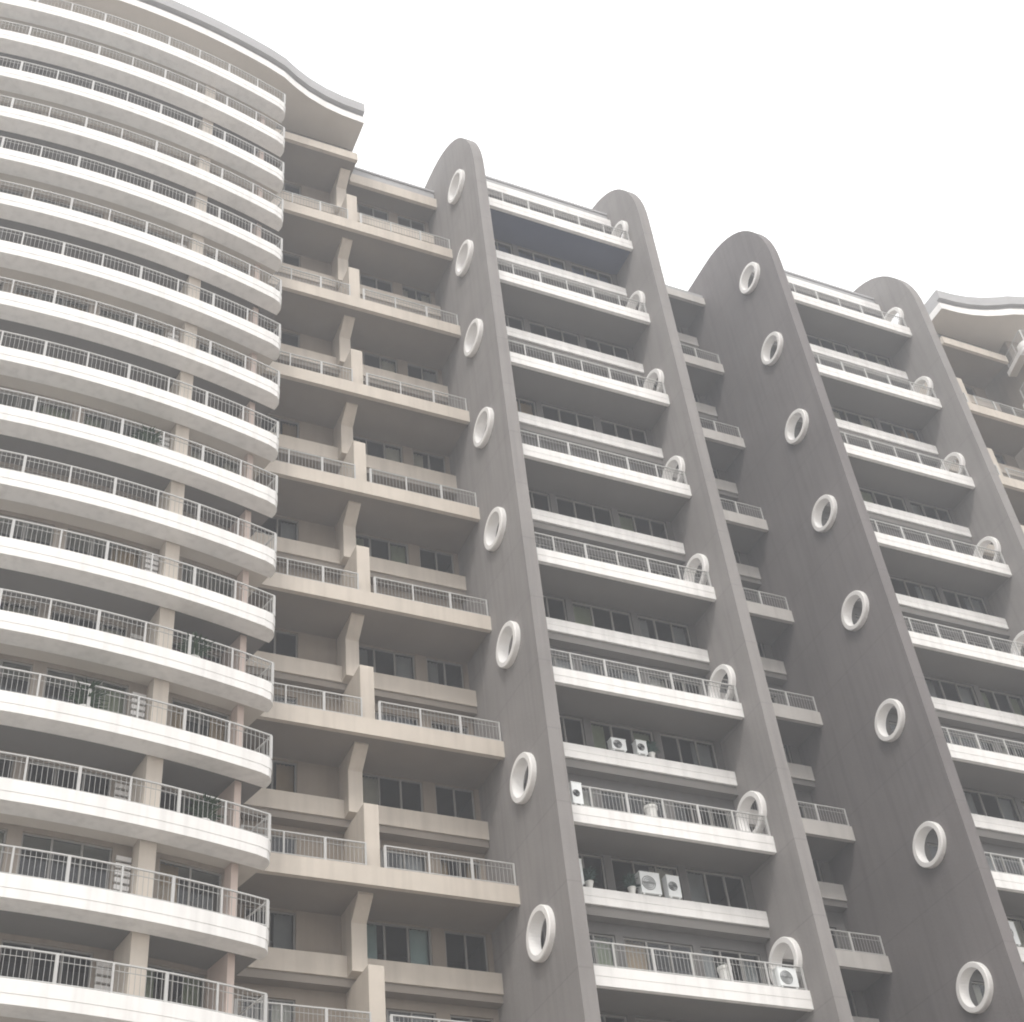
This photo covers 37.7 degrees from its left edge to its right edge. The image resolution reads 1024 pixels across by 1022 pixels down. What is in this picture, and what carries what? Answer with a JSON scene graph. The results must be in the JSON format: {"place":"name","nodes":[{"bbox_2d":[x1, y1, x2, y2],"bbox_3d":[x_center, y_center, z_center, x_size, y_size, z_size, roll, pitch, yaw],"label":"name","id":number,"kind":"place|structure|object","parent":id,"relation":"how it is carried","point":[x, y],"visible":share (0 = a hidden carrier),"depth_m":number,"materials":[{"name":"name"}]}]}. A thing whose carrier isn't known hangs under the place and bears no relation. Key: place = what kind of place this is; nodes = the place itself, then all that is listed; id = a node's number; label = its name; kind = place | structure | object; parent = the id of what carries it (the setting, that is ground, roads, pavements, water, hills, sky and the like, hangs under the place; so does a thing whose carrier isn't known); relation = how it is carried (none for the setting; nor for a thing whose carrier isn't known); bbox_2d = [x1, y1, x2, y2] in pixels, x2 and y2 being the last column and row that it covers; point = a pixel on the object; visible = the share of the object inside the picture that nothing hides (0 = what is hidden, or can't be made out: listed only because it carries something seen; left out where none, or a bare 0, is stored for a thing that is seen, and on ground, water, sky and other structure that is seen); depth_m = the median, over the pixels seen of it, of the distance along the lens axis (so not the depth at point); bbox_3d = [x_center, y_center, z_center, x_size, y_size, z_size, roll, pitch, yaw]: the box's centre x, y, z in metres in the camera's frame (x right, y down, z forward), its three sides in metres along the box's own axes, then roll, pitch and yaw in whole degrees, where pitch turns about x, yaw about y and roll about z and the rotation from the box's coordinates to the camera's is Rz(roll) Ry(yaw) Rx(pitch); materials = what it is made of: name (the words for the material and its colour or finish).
{"place":"outdoors","nodes":[
{"label":"outdoors","id":0,"kind":"place"},
{"bbox_2d":[174,0,1023,323],"label":"sky","id":1,"kind":"structure","parent":0,"point":[865,140],"materials":[{"name":"white"}]},
{"label":"ground","id":2,"kind":"structure","parent":0,"visible":0},
{"bbox_2d":[0,0,364,1021],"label":"curved tower","id":3,"kind":"structure","parent":2,"relation":"on","point":[142,144],"depth_m":53.96,"materials":[{"name":"white paint"}]},
{"bbox_2d":[0,829,6,871],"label":"window","id":4,"kind":"structure","parent":3,"relation":"in","point":[2,835],"depth_m":43.59,"materials":[{"name":"paint"}]},
{"bbox_2d":[0,659,32,693],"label":"window","id":5,"kind":"structure","parent":3,"relation":"in","point":[1,661],"depth_m":47.51,"materials":[{"name":"paint"}]},
{"bbox_2d":[1,600,37,616],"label":"window","id":6,"kind":"structure","parent":3,"relation":"in","point":[11,608],"depth_m":50.20,"materials":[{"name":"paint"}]},
{"bbox_2d":[0,391,72,419],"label":"window","id":7,"kind":"structure","parent":3,"relation":"in","point":[45,407],"depth_m":55.66,"materials":[{"name":"paint"}]},
{"bbox_2d":[0,940,92,987],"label":"window","id":8,"kind":"structure","parent":3,"relation":"in","point":[32,946],"depth_m":42.73,"materials":[{"name":"paint"}]},
{"bbox_2d":[14,286,88,311],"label":"window","id":9,"kind":"structure","parent":3,"relation":"in","point":[18,293],"depth_m":59.36,"materials":[{"name":"paint"}]},
{"bbox_2d":[17,833,111,888],"bbox_3d":[-13.062,10.669,43.640,2.677,2.422,0.113,17,-48,-24],"label":"window","id":10,"kind":"structure","parent":3,"relation":"in","point":[82,845],"depth_m":44.19,"materials":[{"name":"paint"}]},
{"bbox_2d":[34,196,102,218],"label":"window","id":11,"kind":"structure","parent":3,"relation":"in","point":[57,203],"depth_m":63.49,"materials":[{"name":"paint"}]},
{"bbox_2d":[26,761,110,795],"bbox_3d":[-13.722,8.978,46.158,2.615,2.422,0.113,17,-48,-24],"label":"window","id":12,"kind":"structure","parent":3,"relation":"in","point":[55,772],"depth_m":46.80,"materials":[{"name":"paint"}]},
{"bbox_2d":[60,677,109,708],"bbox_3d":[-13.284,5.943,46.705,1.565,1.560,1.653,-1,-43,-7],"label":"potted plant","id":13,"kind":"object","parent":3,"relation":"on","point":[81,698],"visible":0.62,"depth_m":46.60,"materials":[{"name":"green plant"}]},
{"bbox_2d":[43,668,127,714],"bbox_3d":[-13.671,6.343,47.793,2.677,2.476,0.364,17,-48,-24],"label":"window","id":14,"kind":"structure","parent":3,"relation":"in","point":[116,704],"depth_m":48.63,"materials":[{"name":"paint"}]},
{"bbox_2d":[50,610,126,636],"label":"window","id":15,"kind":"structure","parent":3,"relation":"in","point":[101,626],"depth_m":51.16,"materials":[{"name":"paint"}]},
{"bbox_2d":[65,530,141,568],"bbox_3d":[-14.218,1.958,51.852,2.677,2.476,0.364,17,-48,-24],"label":"window","id":16,"kind":"structure","parent":3,"relation":"in","point":[114,556],"depth_m":52.77,"materials":[{"name":"paint"}]},
{"bbox_2d":[83,411,153,437],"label":"window","id":17,"kind":"structure","parent":3,"relation":"in","point":[86,418],"depth_m":56.32,"materials":[{"name":"paint"}]},
{"bbox_2d":[99,308,163,336],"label":"window","id":18,"kind":"structure","parent":3,"relation":"in","point":[100,314],"depth_m":60.55,"materials":[{"name":"paint"}]},
{"bbox_2d":[113,219,173,242],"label":"window","id":19,"kind":"structure","parent":3,"relation":"in","point":[115,220],"depth_m":64.66,"materials":[{"name":"paint"}]},
{"bbox_2d":[130,424,164,445],"bbox_3d":[-13.441,-2.458,55.201,1.538,1.362,1.393,13,-46,-21],"label":"potted plant","id":20,"kind":"object","parent":3,"relation":"on","point":[145,437],"visible":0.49,"depth_m":55.12,"materials":[{"name":"green plant"}]},
{"bbox_2d":[145,964,203,1006],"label":"window","id":21,"kind":"structure","parent":3,"relation":"in","point":[191,989],"depth_m":44.60,"materials":[{"name":"paint"}]},
{"bbox_2d":[157,859,220,912],"bbox_3d":[-9.871,11.910,45.450,2.102,2.476,0.367,23,-50,-28],"label":"window","id":22,"kind":"structure","parent":3,"relation":"in","point":[167,869],"depth_m":45.82,"materials":[{"name":"paint"}]},
{"bbox_2d":[175,631,217,658],"bbox_3d":[-10.593,4.759,50.235,1.546,1.576,1.799,13,-46,-21],"label":"potted plant","id":23,"kind":"object","parent":3,"relation":"on","point":[197,646],"visible":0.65,"depth_m":50.10,"materials":[{"name":"green plant"}]},
{"bbox_2d":[170,699,228,741],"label":"window","id":24,"kind":"structure","parent":3,"relation":"in","point":[175,717],"depth_m":50.16,"materials":[{"name":"paint"}]},
{"bbox_2d":[183,792,227,820],"bbox_3d":[-9.489,9.402,46.402,1.504,1.403,1.613,13,-46,-21],"label":"potted plant","id":25,"kind":"object","parent":3,"relation":"on","point":[203,809],"visible":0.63,"depth_m":46.32,"materials":[{"name":"green plant"}]},
{"bbox_2d":[191,445,239,474],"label":"window","id":26,"kind":"structure","parent":3,"relation":"in","point":[226,466],"depth_m":58.40,"materials":[{"name":"paint"}]},
{"bbox_2d":[199,343,243,367],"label":"window","id":27,"kind":"structure","parent":3,"relation":"in","point":[221,354],"depth_m":62.35,"materials":[{"name":"paint"}]},
{"bbox_2d":[233,127,519,1021],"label":"recessed block","id":28,"kind":"structure","parent":2,"relation":"on","point":[385,905],"depth_m":58.66,"materials":[{"name":"paint"}]},
{"bbox_2d":[241,996,294,1021],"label":"window","id":29,"kind":"structure","parent":28,"relation":"in","point":[288,1019],"depth_m":48.39,"materials":[{"name":"paint"}]},
{"bbox_2d":[244,907,294,949],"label":"window","id":30,"kind":"structure","parent":28,"relation":"in","point":[282,926],"depth_m":50.35,"materials":[{"name":"glass"}]},
{"bbox_2d":[256,516,297,540],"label":"window","id":31,"kind":"structure","parent":28,"relation":"in","point":[289,531],"depth_m":62.66,"materials":[{"name":"paint"}]},
{"bbox_2d":[260,415,298,437],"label":"window","id":32,"kind":"structure","parent":28,"relation":"in","point":[293,431],"depth_m":66.73,"materials":[{"name":"paint"}]},
{"bbox_2d":[271,760,295,792],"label":"window","id":33,"kind":"structure","parent":28,"relation":"in","point":[285,775],"depth_m":54.48,"materials":[{"name":"paint"}]},
{"bbox_2d":[273,630,296,657],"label":"window","id":34,"kind":"structure","parent":28,"relation":"in","point":[291,634],"depth_m":58.42,"materials":[{"name":"paint"}]},
{"bbox_2d":[351,348,396,372],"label":"window","id":35,"kind":"structure","parent":28,"relation":"in","point":[386,366],"depth_m":72.52,"materials":[{"name":"paint"}]},
{"bbox_2d":[353,436,402,462],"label":"window","id":36,"kind":"structure","parent":28,"relation":"in","point":[391,454],"depth_m":68.38,"materials":[{"name":"paint"}]},
{"bbox_2d":[356,534,408,563],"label":"window","id":37,"kind":"structure","parent":28,"relation":"in","point":[397,553],"depth_m":64.25,"materials":[{"name":"paint"}]},
{"bbox_2d":[359,645,415,679],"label":"window","id":38,"kind":"structure","parent":28,"relation":"in","point":[403,666],"depth_m":60.11,"materials":[{"name":"paint"}]},
{"bbox_2d":[362,773,422,811],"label":"window","id":39,"kind":"structure","parent":28,"relation":"in","point":[371,787],"depth_m":55.77,"materials":[{"name":"paint"}]},
{"bbox_2d":[367,921,431,964],"bbox_3d":[-3.985,15.358,51.275,2.580,2.586,0.350,13,-46,-21],"label":"window","id":40,"kind":"structure","parent":28,"relation":"in","point":[418,953],"depth_m":51.88,"materials":[{"name":"paint"}]},
{"bbox_2d":[380,849,426,871],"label":"window","id":41,"kind":"structure","parent":28,"relation":"in","point":[410,864],"depth_m":54.21,"materials":[{"name":"paint"}]},
{"bbox_2d":[386,1009,435,1021],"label":"window","id":42,"kind":"structure","parent":28,"relation":"in","point":[418,1014],"depth_m":50.15,"materials":[{"name":"paint"}]},
{"bbox_2d":[402,286,430,303],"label":"window","id":43,"kind":"structure","parent":28,"relation":"in","point":[423,298],"depth_m":77.26,"materials":[{"name":"paint"}]},
{"bbox_2d":[407,363,437,383],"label":"window","id":44,"kind":"structure","parent":28,"relation":"in","point":[429,377],"depth_m":73.27,"materials":[{"name":"paint"}]},
{"bbox_2d":[413,450,445,472],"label":"window","id":45,"kind":"structure","parent":28,"relation":"in","point":[418,460],"depth_m":69.02,"materials":[{"name":"paint"}]},
{"bbox_2d":[419,548,453,573],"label":"window","id":46,"kind":"structure","parent":28,"relation":"in","point":[435,552],"depth_m":64.93,"materials":[{"name":"paint"}]},
{"bbox_2d":[426,658,463,688],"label":"window","id":47,"kind":"structure","parent":28,"relation":"in","point":[432,668],"depth_m":60.82,"materials":[{"name":"paint"}]},
{"bbox_2d":[435,785,474,819],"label":"window","id":48,"kind":"structure","parent":28,"relation":"in","point":[438,786],"depth_m":56.78,"materials":[{"name":"paint"}]},
{"bbox_2d":[440,858,480,879],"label":"window","id":49,"kind":"structure","parent":28,"relation":"in","point":[443,867],"depth_m":54.86,"materials":[{"name":"paint"}]},
{"bbox_2d":[444,931,487,971],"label":"window","id":50,"kind":"structure","parent":28,"relation":"in","point":[464,935],"depth_m":52.70,"materials":[{"name":"paint"}]},
{"bbox_2d":[425,138,852,1021],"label":"finned block","id":51,"kind":"structure","parent":2,"relation":"on","point":[597,536],"depth_m":59.97,"materials":[{"name":"white paint"}]},
{"bbox_2d":[516,397,536,415],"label":"window","id":52,"kind":"structure","parent":51,"relation":"in","point":[521,407],"depth_m":70.00,"materials":[{"name":"paint"}]},
{"bbox_2d":[518,248,565,269],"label":"window","id":53,"kind":"structure","parent":51,"relation":"in","point":[533,258],"depth_m":78.95,"materials":[{"name":"paint"}]},
{"bbox_2d":[529,322,579,345],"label":"window","id":54,"kind":"structure","parent":51,"relation":"in","point":[544,327],"depth_m":74.77,"materials":[{"name":"paint"}]},
{"bbox_2d":[543,595,566,620],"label":"window","id":55,"kind":"structure","parent":51,"relation":"in","point":[546,597],"depth_m":61.69,"materials":[{"name":"paint"}]},
{"bbox_2d":[551,655,573,669],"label":"window","id":56,"kind":"structure","parent":51,"relation":"in","point":[558,662],"depth_m":59.89,"materials":[{"name":"paint"}]},
{"bbox_2d":[542,404,595,430],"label":"window","id":57,"kind":"structure","parent":51,"relation":"in","point":[558,410],"depth_m":70.69,"materials":[{"name":"paint"}]},
{"bbox_2d":[559,715,585,745],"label":"window","id":58,"kind":"structure","parent":51,"relation":"in","point":[562,717],"depth_m":57.58,"materials":[{"name":"paint"}]},
{"bbox_2d":[569,781,583,805],"bbox_3d":[2.236,10.024,52.836,0.424,0.925,0.357,13,-46,-21],"label":"air conditioner","id":59,"kind":"object","parent":51,"relation":"on","point":[575,789],"visible":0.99,"depth_m":52.72,"materials":[{"name":"white metal"}]},
{"bbox_2d":[556,497,613,526],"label":"window","id":60,"kind":"structure","parent":51,"relation":"in","point":[573,502],"depth_m":66.60,"materials":[{"name":"paint"}]},
{"bbox_2d":[583,866,598,887],"bbox_3d":[2.637,12.885,52.538,0.952,0.867,0.836,-20,-44,14],"label":"potted plant","id":61,"kind":"object","parent":51,"relation":"on","point":[589,874],"visible":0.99,"depth_m":52.33,"materials":[{"name":"green plant"}]},
{"bbox_2d":[571,264,612,284],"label":"window","id":62,"kind":"structure","parent":51,"relation":"in","point":[583,273],"depth_m":79.98,"materials":[{"name":"paint"}]},
{"bbox_2d":[578,853,606,888],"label":"window","id":63,"kind":"structure","parent":51,"relation":"in","point":[581,855],"depth_m":53.62,"materials":[{"name":"paint"}]},
{"bbox_2d":[572,602,633,634],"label":"window","id":64,"kind":"structure","parent":51,"relation":"in","point":[584,616],"depth_m":62.40,"materials":[{"name":"paint"}]},
{"bbox_2d":[589,933,617,966],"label":"window","id":65,"kind":"structure","parent":51,"relation":"in","point":[602,937],"depth_m":51.56,"materials":[{"name":"paint"}]},
{"bbox_2d":[585,337,628,359],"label":"window","id":66,"kind":"structure","parent":51,"relation":"in","point":[598,342],"depth_m":75.80,"materials":[{"name":"paint"}]},
{"bbox_2d":[581,661,642,682],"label":"window","id":67,"kind":"structure","parent":51,"relation":"in","point":[586,668],"depth_m":60.58,"materials":[{"name":"paint"}]},
{"bbox_2d":[607,737,626,751],"bbox_3d":[4.007,8.969,57.124,0.644,0.545,0.357,13,-46,-21],"label":"air conditioner","id":68,"kind":"object","parent":51,"relation":"on","point":[616,744],"visible":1,"depth_m":57.01,"materials":[{"name":"white metal"}]},
{"bbox_2d":[590,721,655,757],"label":"window","id":69,"kind":"structure","parent":51,"relation":"in","point":[598,736],"depth_m":58.40,"materials":[{"name":"paint"}]},
{"bbox_2d":[600,419,647,444],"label":"window","id":70,"kind":"structure","parent":51,"relation":"in","point":[614,424],"depth_m":71.70,"materials":[{"name":"paint"}]},
{"bbox_2d":[620,872,640,892],"bbox_3d":[4.220,13.186,53.052,0.880,0.835,0.992,13,-46,-21],"label":"potted plant","id":71,"kind":"object","parent":51,"relation":"on","point":[629,881],"visible":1,"depth_m":52.93,"materials":[{"name":"green plant"}]},
{"bbox_2d":[601,790,667,818],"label":"window","id":72,"kind":"structure","parent":51,"relation":"in","point":[620,794],"depth_m":56.41,"materials":[{"name":"paint"}]},
{"bbox_2d":[631,739,647,755],"bbox_3d":[4.915,9.145,57.509,0.474,0.645,0.357,13,-46,-21],"label":"air conditioner","id":73,"kind":"object","parent":51,"relation":"on","point":[639,747],"visible":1,"depth_m":57.41,"materials":[{"name":"white metal"}]},
{"bbox_2d":[618,512,668,539],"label":"window","id":74,"kind":"structure","parent":51,"relation":"in","point":[625,523],"depth_m":67.55,"materials":[{"name":"paint"}]},
{"bbox_2d":[611,858,682,899],"bbox_3d":[4.841,13.804,53.845,2.766,2.546,0.350,13,-46,-21],"label":"window","id":75,"kind":"structure","parent":51,"relation":"in","point":[662,872],"depth_m":54.66,"materials":[{"name":"paint"}]},
{"bbox_2d":[635,871,661,896],"bbox_3d":[4.857,13.304,53.303,0.824,0.885,0.357,13,-46,-21],"label":"air conditioner","id":76,"kind":"object","parent":51,"relation":"on","point":[649,883],"visible":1,"depth_m":53.18,"materials":[{"name":"white metal"}]},
{"bbox_2d":[643,802,657,816],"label":"potted plant","id":77,"kind":"object","parent":51,"relation":"on","point":[651,809],"visible":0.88,"depth_m":54.06,"materials":[{"name":"white plant"}]},
{"bbox_2d":[646,741,659,757],"bbox_3d":[5.378,9.223,57.743,0.743,0.763,0.786,-26,-46,20],"label":"potted plant","id":78,"kind":"object","parent":51,"relation":"on","point":[651,749],"visible":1,"depth_m":57.64,"materials":[{"name":"green plant"}]},
{"bbox_2d":[623,938,696,975],"bbox_3d":[5.120,16.069,51.746,2.766,2.546,0.350,13,-46,-21],"label":"window","id":79,"kind":"structure","parent":51,"relation":"in","point":[643,943],"depth_m":52.15,"materials":[{"name":"paint"}]},
{"bbox_2d":[637,615,691,646],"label":"window","id":80,"kind":"structure","parent":51,"relation":"in","point":[678,636],"depth_m":63.63,"materials":[{"name":"paint"}]},
{"bbox_2d":[661,874,681,899],"bbox_3d":[5.724,13.505,53.637,0.544,0.885,0.357,13,-46,-21],"label":"air conditioner","id":81,"kind":"object","parent":51,"relation":"on","point":[671,887],"visible":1,"depth_m":53.53,"materials":[{"name":"white metal"}]},
{"bbox_2d":[649,675,701,694],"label":"window","id":82,"kind":"structure","parent":51,"relation":"in","point":[654,682],"depth_m":61.52,"materials":[{"name":"paint"}]},
{"bbox_2d":[660,734,717,768],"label":"window","id":83,"kind":"structure","parent":51,"relation":"in","point":[701,756],"depth_m":59.67,"materials":[{"name":"paint"}]},
{"bbox_2d":[673,802,730,828],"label":"window","id":84,"kind":"structure","parent":51,"relation":"in","point":[709,809],"depth_m":57.42,"materials":[{"name":"paint"}]},
{"bbox_2d":[686,869,748,908],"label":"window","id":85,"kind":"structure","parent":51,"relation":"in","point":[696,884],"depth_m":55.27,"materials":[{"name":"glass"}]},
{"bbox_2d":[714,961,731,980],"bbox_3d":[7.246,15.763,50.629,0.542,1.138,0.503,-32,-48,25],"label":"potted plant","id":86,"kind":"object","parent":51,"relation":"on","point":[723,970],"visible":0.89,"depth_m":50.63,"materials":[{"name":"white plant"}]},
{"bbox_2d":[700,947,764,984],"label":"window","id":87,"kind":"structure","parent":51,"relation":"in","point":[706,950],"depth_m":53.42,"materials":[{"name":"paint"}]},
{"bbox_2d":[772,966,798,988],"bbox_3d":[9.356,16.008,51.242,0.774,0.725,0.357,13,-46,-21],"label":"air conditioner","id":88,"kind":"object","parent":51,"relation":"on","point":[786,977],"visible":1,"depth_m":51.14,"materials":[{"name":"white metal"}]},
{"bbox_2d":[636,284,891,1021],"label":"recessed block","id":89,"kind":"structure","parent":2,"relation":"on","point":[861,972],"depth_m":71.73,"materials":[{"name":"paint"}]},
{"bbox_2d":[688,231,1023,1021],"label":"finned block","id":90,"kind":"structure","parent":2,"relation":"on","point":[896,647],"depth_m":71.06,"materials":[{"name":"white paint"}]},
{"bbox_2d":[831,407,876,429],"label":"window","id":91,"kind":"structure","parent":90,"relation":"in","point":[863,422],"depth_m":81.14,"materials":[{"name":"paint"}]},
{"bbox_2d":[853,348,890,366],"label":"window","id":92,"kind":"structure","parent":90,"relation":"in","point":[856,354],"depth_m":86.25,"materials":[{"name":"paint"}]},
{"bbox_2d":[859,487,906,511],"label":"window","id":93,"kind":"structure","parent":90,"relation":"in","point":[867,497],"depth_m":76.90,"materials":[{"name":"paint"}]},
{"bbox_2d":[879,420,920,441],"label":"window","id":94,"kind":"structure","parent":90,"relation":"in","point":[903,433],"depth_m":82.30,"materials":[{"name":"paint"}]},
{"bbox_2d":[890,577,940,603],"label":"window","id":95,"kind":"structure","parent":90,"relation":"in","point":[925,594],"depth_m":73.13,"materials":[{"name":"paint"}]},
{"bbox_2d":[909,500,952,523],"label":"window","id":96,"kind":"structure","parent":90,"relation":"in","point":[916,509],"depth_m":77.98,"materials":[{"name":"paint"}]},
{"bbox_2d":[924,676,978,705],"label":"window","id":97,"kind":"structure","parent":90,"relation":"in","point":[964,695],"depth_m":68.93,"materials":[{"name":"paint"}]},
{"bbox_2d":[942,589,988,614],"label":"window","id":98,"kind":"structure","parent":90,"relation":"in","point":[972,605],"depth_m":74.15,"materials":[{"name":"paint"}]},
{"bbox_2d":[971,982,984,1004],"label":"window","id":99,"kind":"structure","parent":90,"relation":"in","point":[976,988],"depth_m":57.40,"materials":[{"name":"paint"}]},
{"bbox_2d":[963,789,1021,821],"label":"window","id":100,"kind":"structure","parent":90,"relation":"in","point":[1004,806],"depth_m":64.85,"materials":[{"name":"paint"}]},
{"bbox_2d":[979,688,1023,714],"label":"window","id":101,"kind":"structure","parent":90,"relation":"in","point":[1013,704],"depth_m":69.97,"materials":[{"name":"paint"}]},
{"bbox_2d":[985,853,1023,874],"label":"window","id":102,"kind":"structure","parent":90,"relation":"in","point":[1001,861],"depth_m":62.53,"materials":[{"name":"paint"}]},
{"bbox_2d":[1006,916,1023,946],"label":"window","id":103,"kind":"structure","parent":90,"relation":"in","point":[1017,924],"depth_m":60.55,"materials":[{"name":"paint"}]},
{"bbox_2d":[919,333,1023,655],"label":"recessed block","id":104,"kind":"structure","parent":2,"relation":"on","point":[976,369],"depth_m":89.82,"materials":[{"name":"paint"}]},
{"bbox_2d":[924,290,1023,469],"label":"curved tower","id":105,"kind":"structure","parent":2,"relation":"on","point":[994,324],"depth_m":93.75,"materials":[{"name":"white paint"}]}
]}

